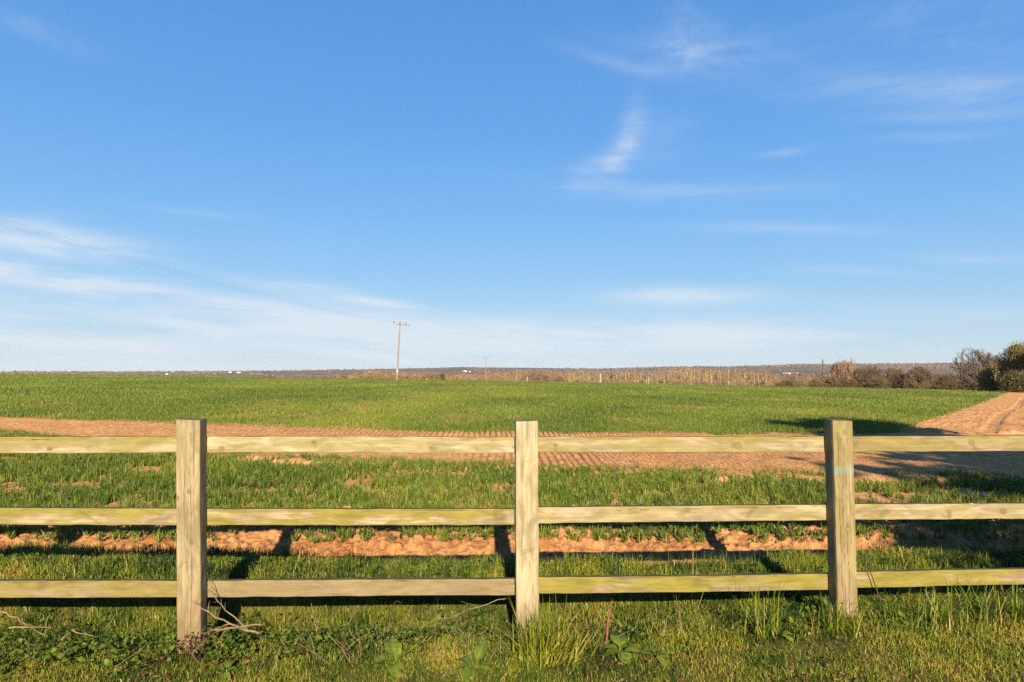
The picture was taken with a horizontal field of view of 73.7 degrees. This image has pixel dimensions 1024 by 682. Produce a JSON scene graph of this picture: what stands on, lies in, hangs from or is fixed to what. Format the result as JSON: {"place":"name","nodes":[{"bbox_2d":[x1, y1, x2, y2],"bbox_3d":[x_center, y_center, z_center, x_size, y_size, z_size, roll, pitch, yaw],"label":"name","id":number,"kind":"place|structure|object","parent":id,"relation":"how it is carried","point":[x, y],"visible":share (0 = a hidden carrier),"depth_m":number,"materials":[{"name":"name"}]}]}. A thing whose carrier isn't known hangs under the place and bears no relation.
{"place":"outdoors","nodes":[
{"label":"outdoors","id":0,"kind":"place"},
{"bbox_2d":[0,364,1023,681],"bbox_3d":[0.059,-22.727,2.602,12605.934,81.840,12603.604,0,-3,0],"label":"ground","id":1,"kind":"structure","parent":0,"point":[700,672],"depth_m":4.21,"materials":[{"name":"green plant"}]},
{"bbox_2d":[9,626,50,629],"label":"dry branch","id":2,"kind":"object","parent":1,"relation":"on","point":[27,627],"visible":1,"depth_m":3.38,"materials":[{"name":"brown wood"}]},
{"bbox_2d":[52,625,67,671],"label":"dry stalk","id":3,"kind":"object","parent":1,"relation":"on","point":[59,650],"visible":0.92,"depth_m":3.35,"materials":[{"name":"brown plant"}]},
{"bbox_2d":[61,628,91,640],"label":"dry branch","id":4,"kind":"object","parent":1,"relation":"on","point":[75,632],"visible":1,"depth_m":3.35,"materials":[{"name":"brown wood"}]},
{"bbox_2d":[95,640,131,673],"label":"dry stalk","id":5,"kind":"object","parent":1,"relation":"on","point":[110,657],"visible":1,"depth_m":3.31,"materials":[{"name":"brown plant"}]},
{"bbox_2d":[172,639,206,667],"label":"dry stalk","id":6,"kind":"object","parent":1,"relation":"on","point":[194,651],"visible":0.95,"depth_m":3.33,"materials":[{"name":"brown plant"}]},
{"bbox_2d":[164,625,215,662],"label":"dead weed","id":7,"kind":"object","parent":1,"relation":"on","point":[191,646],"visible":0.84,"depth_m":3.44,"materials":[{"name":"brown plant"}]},
{"bbox_2d":[190,600,259,633],"bbox_3d":[-1.438,1.374,3.413,0.416,0.139,0.062,-1,-3,17],"label":"dry branch","id":8,"kind":"object","parent":1,"relation":"on","point":[241,628],"visible":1,"depth_m":3.42,"materials":[{"name":"brown wood"}]},
{"bbox_2d":[206,579,246,629],"bbox_3d":[-1.459,1.342,3.511,0.396,0.185,0.052,-2,-4,36],"label":"dry branch","id":9,"kind":"object","parent":1,"relation":"on","point":[240,622],"visible":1,"depth_m":3.49,"materials":[{"name":"brown wood"}]},
{"bbox_2d":[212,660,241,680],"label":"dock plant","id":10,"kind":"object","parent":1,"relation":"on","point":[227,664],"visible":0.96,"depth_m":3.32,"materials":[{"name":"green plant"}]},
{"bbox_2d":[202,624,261,633],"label":"dry branch","id":11,"kind":"object","parent":1,"relation":"on","point":[223,628],"visible":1,"depth_m":3.38,"materials":[{"name":"brown wood"}]},
{"bbox_2d":[296,635,329,664],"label":"dry stalk","id":12,"kind":"object","parent":1,"relation":"on","point":[313,648],"visible":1,"depth_m":3.41,"materials":[{"name":"brown plant"}]},
{"bbox_2d":[349,622,360,656],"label":"dry stalk","id":13,"kind":"object","parent":1,"relation":"on","point":[357,639],"visible":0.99,"depth_m":3.53,"materials":[{"name":"brown plant"}]},
{"bbox_2d":[369,638,411,680],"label":"dock plant","id":14,"kind":"object","parent":1,"relation":"on","point":[394,649],"visible":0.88,"depth_m":3.40,"materials":[{"name":"green plant"}]},
{"bbox_2d":[393,601,398,637],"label":"dead stalk","id":15,"kind":"object","parent":1,"relation":"on","point":[393,618],"visible":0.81,"depth_m":3.55,"materials":[{"name":"brown plant"}]},
{"bbox_2d":[394,322,408,380],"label":"utility pole","id":16,"kind":"object","parent":1,"relation":"on","point":[398,350],"visible":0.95,"depth_m":107.94,"materials":[{"name":"brown wood"}]},
{"bbox_2d":[1,224,441,344],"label":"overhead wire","id":17,"kind":"object","parent":16,"relation":"attached to","point":[182,275],"visible":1,"depth_m":42.27,"materials":[{"name":"grey metal"}]},
{"bbox_2d":[6,220,451,345],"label":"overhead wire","id":18,"kind":"object","parent":16,"relation":"attached to","point":[165,266],"visible":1,"depth_m":40.36,"materials":[{"name":"grey metal"}]},
{"bbox_2d":[2,222,478,355],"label":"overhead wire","id":19,"kind":"object","parent":16,"relation":"attached to","point":[168,269],"visible":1,"depth_m":40.45,"materials":[{"name":"grey metal"}]},
{"bbox_2d":[437,372,445,379],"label":"evergreen tree","id":20,"kind":"object","parent":1,"relation":"on","point":[442,376],"visible":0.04,"depth_m":298.56,"materials":[{"name":"green plant"}]},
{"bbox_2d":[418,598,505,633],"bbox_3d":[-0.258,1.427,3.512,0.478,0.163,0.053,1,-3,-14],"label":"dry branch","id":21,"kind":"object","parent":1,"relation":"on","point":[460,613],"visible":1,"depth_m":3.51,"materials":[{"name":"brown wood"}]},
{"bbox_2d":[345,367,582,381],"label":"scrub belt","id":22,"kind":"object","parent":1,"relation":"on","point":[542,376],"visible":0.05,"depth_m":290.46,"materials":[{"name":"brown plant"}]},
{"bbox_2d":[456,621,471,658],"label":"dry stalk","id":23,"kind":"object","parent":1,"relation":"on","point":[465,638],"visible":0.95,"depth_m":3.48,"materials":[{"name":"brown plant"}]},
{"bbox_2d":[452,640,498,681],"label":"dock plant","id":24,"kind":"object","parent":1,"relation":"on","point":[480,648],"visible":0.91,"depth_m":3.37,"materials":[{"name":"green plant"}]},
{"bbox_2d":[0,362,982,379],"bbox_3d":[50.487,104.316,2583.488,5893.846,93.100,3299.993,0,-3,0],"label":"woods","id":25,"kind":"object","parent":1,"relation":"on","point":[932,365],"visible":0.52,"depth_m":2689.48,"materials":[{"name":"brown plant"}]},
{"bbox_2d":[0,373,1007,435],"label":"wheat field","id":26,"kind":"structure","parent":1,"relation":"on","point":[721,420],"depth_m":30.20,"materials":[{"name":"green plant"}]},
{"bbox_2d":[0,537,1020,569],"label":"lip grass","id":27,"kind":"structure","parent":1,"relation":"on","point":[497,559],"depth_m":4.76,"materials":[{"name":"green plant"}]},
{"bbox_2d":[0,417,1023,654],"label":"post and rail fence","id":28,"kind":"object","parent":1,"relation":"on","point":[191,515],"visible":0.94,"depth_m":3.73,"materials":[{"name":"brown wood"}]},
{"bbox_2d":[0,427,1023,542],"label":"wheat strip","id":29,"kind":"object","parent":1,"relation":"on","point":[260,476],"visible":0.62,"depth_m":8.31,"materials":[{"name":"green plant"}]},
{"bbox_2d":[0,504,1023,565],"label":"soil bank","id":30,"kind":"structure","parent":1,"relation":"on","point":[732,545],"depth_m":5.61,"materials":[{"name":"brown soil"}]},
{"bbox_2d":[0,544,1023,675],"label":"leafy weeds","id":31,"kind":"object","parent":1,"relation":"on","point":[93,645],"visible":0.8,"depth_m":3.60,"materials":[{"name":"green plant"}]},
{"bbox_2d":[0,610,43,635],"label":"dry branch","id":32,"kind":"object","parent":31,"relation":"on","point":[19,620],"visible":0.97,"depth_m":3.43,"materials":[{"name":"brown wood"}]},
{"bbox_2d":[481,593,602,671],"bbox_3d":[0.140,1.444,3.428,0.650,0.351,0.547,-3,-4,44],"label":"grass tuft","id":33,"kind":"object","parent":1,"relation":"on","point":[536,650],"visible":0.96,"depth_m":3.40,"materials":[{"name":"green plant"}]},
{"bbox_2d":[543,614,620,670],"bbox_3d":[0.324,1.499,3.416,0.510,0.243,0.408,0,-3,0],"label":"grass tuft","id":34,"kind":"object","parent":1,"relation":"on","point":[566,654],"visible":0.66,"depth_m":3.40,"materials":[{"name":"green plant"}]},
{"bbox_2d":[605,601,612,648],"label":"dead stalk","id":35,"kind":"object","parent":1,"relation":"on","point":[607,629],"visible":0.86,"depth_m":3.55,"materials":[{"name":"brown plant"}]},
{"bbox_2d":[598,634,646,665],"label":"dock plant","id":36,"kind":"object","parent":1,"relation":"on","point":[620,641],"visible":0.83,"depth_m":3.47,"materials":[{"name":"green plant"}]},
{"bbox_2d":[622,371,629,382],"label":"plantation tree","id":37,"kind":"object","parent":1,"relation":"on","point":[625,375],"visible":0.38,"depth_m":261.04,"materials":[{"name":"brown plant"}]},
{"bbox_2d":[308,371,955,382],"bbox_3d":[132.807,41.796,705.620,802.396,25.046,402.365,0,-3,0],"label":"distant copse","id":38,"kind":"object","parent":1,"relation":"on","point":[796,376],"visible":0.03,"depth_m":659.51,"materials":[{"name":"brown plant"}]},
{"bbox_2d":[617,605,673,634],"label":"grass tuft","id":39,"kind":"object","parent":1,"relation":"on","point":[648,620],"visible":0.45,"depth_m":3.79,"materials":[{"name":"green plant"}]},
{"bbox_2d":[639,647,673,665],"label":"dock plant","id":40,"kind":"object","parent":1,"relation":"on","point":[662,660],"visible":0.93,"depth_m":3.39,"materials":[{"name":"green plant"}]},
{"bbox_2d":[566,376,813,386],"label":"scrub thicket","id":41,"kind":"object","parent":1,"relation":"on","point":[681,381],"visible":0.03,"depth_m":261.48,"materials":[{"name":"brown plant"}]},
{"bbox_2d":[691,545,693,608],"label":"dead stalk","id":42,"kind":"object","parent":1,"relation":"on","point":[693,573],"visible":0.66,"depth_m":4.31,"materials":[{"name":"beige plant"}]},
{"bbox_2d":[716,368,720,383],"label":"plantation tree","id":43,"kind":"object","parent":1,"relation":"on","point":[718,374],"visible":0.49,"depth_m":275.20,"materials":[{"name":"brown plant"}]},
{"bbox_2d":[722,367,732,384],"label":"plantation tree","id":44,"kind":"object","parent":1,"relation":"on","point":[728,378],"visible":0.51,"depth_m":260.05,"materials":[{"name":"brown plant"}]},
{"bbox_2d":[738,370,748,385],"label":"plantation tree","id":45,"kind":"object","parent":1,"relation":"on","point":[743,379],"visible":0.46,"depth_m":258.69,"materials":[{"name":"brown plant"}]},
{"bbox_2d":[739,365,750,385],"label":"plantation tree","id":46,"kind":"object","parent":1,"relation":"on","point":[745,373],"visible":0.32,"depth_m":279.35,"materials":[{"name":"brown plant"}]},
{"bbox_2d":[742,370,747,385],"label":"plantation tree","id":47,"kind":"object","parent":1,"relation":"on","point":[744,377],"visible":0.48,"depth_m":260.22,"materials":[{"name":"brown plant"}]},
{"bbox_2d":[755,369,761,383],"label":"plantation tree","id":48,"kind":"object","parent":1,"relation":"on","point":[758,376],"visible":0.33,"depth_m":285.49,"materials":[{"name":"brown plant"}]},
{"bbox_2d":[726,577,813,640],"bbox_3d":[1.294,1.380,3.571,0.504,0.355,0.429,0,-3,0],"label":"grass tuft","id":49,"kind":"object","parent":1,"relation":"on","point":[766,624],"visible":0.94,"depth_m":3.55,"materials":[{"name":"green plant"}]},
{"bbox_2d":[771,625,796,642],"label":"dock plant","id":50,"kind":"object","parent":1,"relation":"on","point":[785,632],"visible":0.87,"depth_m":3.54,"materials":[{"name":"green plant"}]},
{"bbox_2d":[829,356,853,378],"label":"bare tree","id":51,"kind":"object","parent":1,"relation":"on","point":[845,365],"visible":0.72,"depth_m":308.70,"materials":[{"name":"brown plant"}]},
{"bbox_2d":[805,589,885,638],"bbox_3d":[1.715,1.413,3.587,0.435,0.258,0.398,0,-3,0],"label":"grass tuft","id":52,"kind":"object","parent":1,"relation":"on","point":[838,624],"visible":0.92,"depth_m":3.55,"materials":[{"name":"green plant"}]},
{"bbox_2d":[848,365,884,383],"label":"bare tree","id":53,"kind":"object","parent":1,"relation":"on","point":[865,374],"visible":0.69,"depth_m":173.98,"materials":[{"name":"brown plant"}]},
{"bbox_2d":[867,565,887,615],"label":"dead stalk","id":54,"kind":"object","parent":1,"relation":"on","point":[875,586],"visible":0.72,"depth_m":3.81,"materials":[{"name":"brown plant"}]},
{"bbox_2d":[771,374,985,390],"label":"hedgerow","id":55,"kind":"object","parent":1,"relation":"on","point":[831,382],"visible":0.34,"depth_m":164.13,"materials":[{"name":"plant"}]},
{"bbox_2d":[883,368,907,388],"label":"bush","id":56,"kind":"object","parent":1,"relation":"on","point":[897,376],"visible":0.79,"depth_m":176.93,"materials":[{"name":"brown plant"}]},
{"bbox_2d":[892,619,925,630],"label":"dock plant","id":57,"kind":"object","parent":1,"relation":"on","point":[905,622],"visible":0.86,"depth_m":3.58,"materials":[{"name":"green plant"}]},
{"bbox_2d":[903,366,932,388],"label":"bare tree","id":58,"kind":"object","parent":1,"relation":"on","point":[917,372],"visible":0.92,"depth_m":170.97,"materials":[{"name":"brown plant"}]},
{"bbox_2d":[883,582,992,637],"bbox_3d":[2.250,1.397,3.586,0.559,0.256,0.408,1,-3,-16],"label":"grass tuft","id":59,"kind":"object","parent":1,"relation":"on","point":[925,619],"visible":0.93,"depth_m":3.59,"materials":[{"name":"green plant"}]},
{"bbox_2d":[929,374,958,389],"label":"bare tree","id":60,"kind":"object","parent":1,"relation":"on","point":[942,381],"visible":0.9,"depth_m":169.12,"materials":[{"name":"brown plant"}]},
{"bbox_2d":[946,347,994,382],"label":"oak tree","id":61,"kind":"object","parent":1,"relation":"on","point":[979,358],"visible":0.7,"depth_m":184.54,"materials":[{"name":"brown plant"}]},
{"bbox_2d":[928,572,1023,630],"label":"grass tuft","id":62,"kind":"object","parent":1,"relation":"on","point":[994,606],"visible":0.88,"depth_m":3.66,"materials":[{"name":"green plant"}]},
{"bbox_2d":[973,361,1003,390],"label":"leafy tree","id":63,"kind":"object","parent":1,"relation":"on","point":[986,381],"visible":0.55,"depth_m":111.06,"materials":[{"name":"green plant"}]},
{"bbox_2d":[982,355,1001,370],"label":"bare tree","id":64,"kind":"object","parent":1,"relation":"on","point":[987,362],"visible":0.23,"depth_m":165.25,"materials":[{"name":"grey plant"}]},
{"bbox_2d":[989,337,1023,381],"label":"leafy tree","id":65,"kind":"object","parent":1,"relation":"on","point":[1013,358],"visible":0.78,"depth_m":104.03,"materials":[{"name":"green plant"}]},
{"bbox_2d":[996,368,1023,392],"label":"evergreen bush","id":66,"kind":"object","parent":1,"relation":"on","point":[1012,381],"visible":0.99,"depth_m":98.23,"materials":[{"name":"green plant"}]},
{"bbox_2d":[0,418,1023,486],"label":"soil track","id":67,"kind":"structure","parent":0,"point":[867,465],"depth_m":11.93,"materials":[{"name":"brown soil"}]},
{"bbox_2d":[0,559,1023,681],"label":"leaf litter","id":68,"kind":"object","parent":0,"point":[458,648],"visible":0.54,"depth_m":3.40,"materials":[{"name":"brown plant"}]},
{"bbox_2d":[0,0,1023,371],"label":"sky","id":69,"kind":"structure","parent":0,"point":[576,184],"materials":[{"name":"blue"}]},
{"bbox_2d":[900,393,1023,433],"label":"headland track","id":70,"kind":"structure","parent":0,"point":[1003,414],"depth_m":23.11,"materials":[{"name":"soil"}]}
]}

